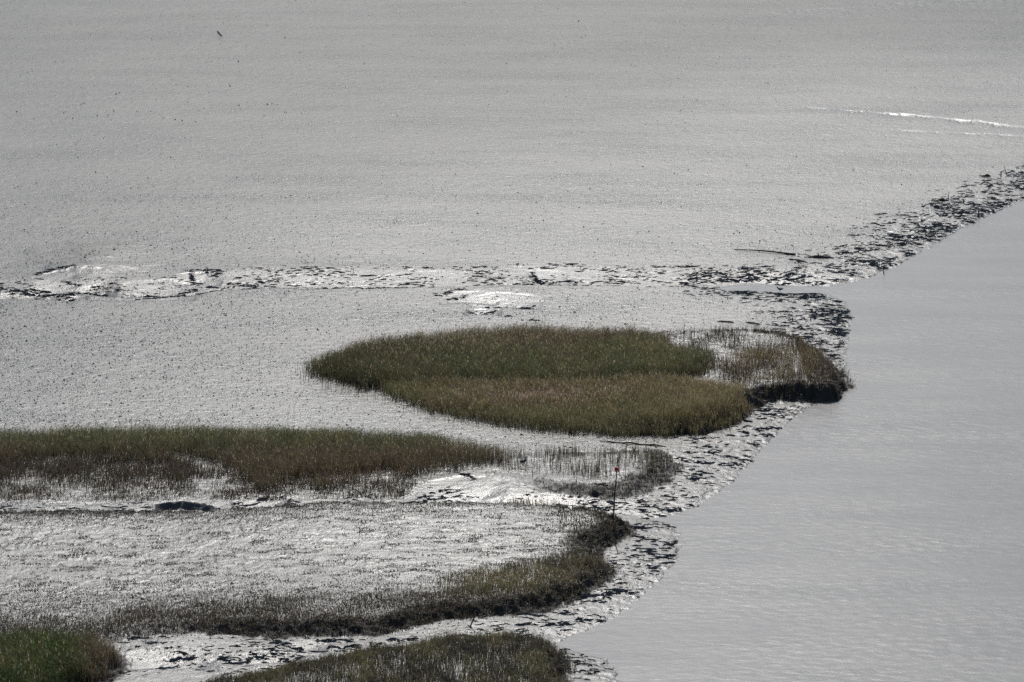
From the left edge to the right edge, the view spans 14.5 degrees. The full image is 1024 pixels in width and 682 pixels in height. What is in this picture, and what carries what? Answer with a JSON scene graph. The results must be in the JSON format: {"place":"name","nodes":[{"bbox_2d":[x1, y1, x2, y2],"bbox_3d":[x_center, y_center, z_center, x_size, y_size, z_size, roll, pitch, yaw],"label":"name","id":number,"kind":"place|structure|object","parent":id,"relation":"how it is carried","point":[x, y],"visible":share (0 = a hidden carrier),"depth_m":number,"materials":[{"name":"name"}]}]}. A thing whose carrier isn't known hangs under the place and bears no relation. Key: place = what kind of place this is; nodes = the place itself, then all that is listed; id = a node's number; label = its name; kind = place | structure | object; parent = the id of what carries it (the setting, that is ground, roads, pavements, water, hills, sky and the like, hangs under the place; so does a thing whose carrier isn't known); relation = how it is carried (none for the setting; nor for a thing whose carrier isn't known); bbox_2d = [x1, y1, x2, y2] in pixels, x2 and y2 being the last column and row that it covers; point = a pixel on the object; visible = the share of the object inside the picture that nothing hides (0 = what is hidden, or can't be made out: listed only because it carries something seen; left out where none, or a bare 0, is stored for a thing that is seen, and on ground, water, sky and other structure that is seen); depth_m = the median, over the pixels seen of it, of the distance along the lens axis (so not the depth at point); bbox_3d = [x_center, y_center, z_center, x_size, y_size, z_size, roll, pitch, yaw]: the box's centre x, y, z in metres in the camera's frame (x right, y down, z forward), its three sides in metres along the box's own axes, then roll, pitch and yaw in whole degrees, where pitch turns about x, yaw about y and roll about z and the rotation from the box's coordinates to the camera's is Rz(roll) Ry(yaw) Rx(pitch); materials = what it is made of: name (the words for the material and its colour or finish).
{"place":"outdoors","nodes":[
{"label":"outdoors","id":0,"kind":"place"},
{"bbox_2d":[0,0,1023,681],"bbox_3d":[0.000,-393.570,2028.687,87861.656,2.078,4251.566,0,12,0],"label":"mudflat ground","id":1,"kind":"structure","parent":0,"point":[224,128],"depth_m":293.44,"materials":[{"name":"grey soil"}]},
{"bbox_2d":[0,622,132,681],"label":"reed bed","id":2,"kind":"object","parent":1,"relation":"on","point":[41,656],"visible":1,"depth_m":182.95,"materials":[{"name":"green plant"}]},
{"bbox_2d":[0,452,430,501],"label":"marsh stems","id":3,"kind":"object","parent":1,"relation":"on","point":[171,465],"visible":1,"depth_m":217.74,"materials":[{"name":"brown plant"}]},
{"bbox_2d":[0,418,523,490],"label":"reed bed","id":4,"kind":"object","parent":1,"relation":"on","point":[300,451],"visible":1,"depth_m":222.74,"materials":[{"name":"green plant"}]},
{"bbox_2d":[0,500,633,641],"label":"marsh stubble","id":5,"kind":"object","parent":1,"relation":"on","point":[217,609],"visible":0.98,"depth_m":195.49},
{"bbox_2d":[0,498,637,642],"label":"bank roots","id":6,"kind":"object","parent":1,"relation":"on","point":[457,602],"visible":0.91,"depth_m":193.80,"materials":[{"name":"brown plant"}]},
{"bbox_2d":[0,449,681,508],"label":"marsh stubble","id":7,"kind":"object","parent":1,"relation":"on","point":[380,474],"visible":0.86,"depth_m":218.13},
{"bbox_2d":[295,364,478,424],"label":"marsh stems","id":8,"kind":"object","parent":1,"relation":"on","point":[358,393],"visible":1,"depth_m":238.77,"materials":[{"name":"green plant"}]},
{"bbox_2d":[200,626,576,681],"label":"marsh grass","id":9,"kind":"structure","parent":1,"relation":"on","point":[281,671],"depth_m":183.49,"materials":[{"name":"green plant"}]},
{"bbox_2d":[303,320,717,390],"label":"reed bed","id":10,"kind":"object","parent":1,"relation":"on","point":[584,352],"visible":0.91,"depth_m":243.89,"materials":[{"name":"green plant"}]},
{"bbox_2d":[0,165,1023,679],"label":"mud ledges","id":11,"kind":"object","parent":1,"relation":"on","point":[840,317],"visible":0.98,"depth_m":265.27,"materials":[{"name":"grey soil"}]},
{"bbox_2d":[0,0,1023,667],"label":"mud clods","id":12,"kind":"object","parent":1,"relation":"on","point":[326,306],"visible":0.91,"depth_m":259.81,"materials":[{"name":"grey soil"}]},
{"bbox_2d":[410,503,633,602],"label":"marsh grass","id":13,"kind":"structure","parent":1,"relation":"on","point":[508,584],"depth_m":198.11,"materials":[{"name":"green plant"}]},
{"bbox_2d":[373,369,757,438],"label":"reed bed","id":14,"kind":"object","parent":1,"relation":"on","point":[609,400],"visible":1,"depth_m":233.37,"materials":[{"name":"green plant"}]},
{"bbox_2d":[486,440,671,505],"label":"marsh stems","id":15,"kind":"object","parent":1,"relation":"on","point":[652,458],"visible":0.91,"depth_m":220.80,"materials":[{"name":"brown plant"}]},
{"bbox_2d":[516,447,683,499],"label":"bank roots","id":16,"kind":"object","parent":1,"relation":"on","point":[632,475],"visible":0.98,"depth_m":217.64,"materials":[{"name":"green plant"}]},
{"bbox_2d":[612,467,618,522],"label":"marker pole","id":17,"kind":"object","parent":1,"relation":"on","point":[616,469],"visible":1,"depth_m":207.68,"materials":[{"name":"brown wood"}]},
{"bbox_2d":[600,440,666,446],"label":"lying branch","id":18,"kind":"object","parent":1,"relation":"on","point":[634,443],"visible":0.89,"depth_m":226.23,"materials":[{"name":"wood"}]},
{"bbox_2d":[632,327,859,436],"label":"bank roots","id":19,"kind":"object","parent":1,"relation":"on","point":[825,381],"visible":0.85,"depth_m":238.65,"materials":[{"name":"brown plant"}]},
{"bbox_2d":[658,320,837,400],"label":"reed bed","id":20,"kind":"object","parent":1,"relation":"on","point":[762,351],"visible":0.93,"depth_m":243.57,"materials":[{"name":"green plant"}]},
{"bbox_2d":[734,249,795,254],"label":"lying pole","id":21,"kind":"object","parent":1,"relation":"on","point":[787,253],"visible":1,"depth_m":280.00,"materials":[{"name":"wood"}]},
{"bbox_2d":[789,258,807,262],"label":"driftwood branch","id":22,"kind":"object","parent":1,"relation":"on","point":[801,260],"visible":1,"depth_m":277.15,"materials":[{"name":"wood"}]},
{"bbox_2d":[800,253,832,257],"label":"driftwood log","id":23,"kind":"object","parent":1,"relation":"on","point":[818,256],"visible":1,"depth_m":278.39,"materials":[{"name":"wood"}]},
{"bbox_2d":[556,200,1023,681],"bbox_3d":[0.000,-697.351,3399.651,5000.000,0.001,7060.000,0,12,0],"label":"water","id":24,"kind":"structure","parent":0,"point":[868,526],"depth_m":211.16,"materials":[{"name":"grey liquid"}]}
]}

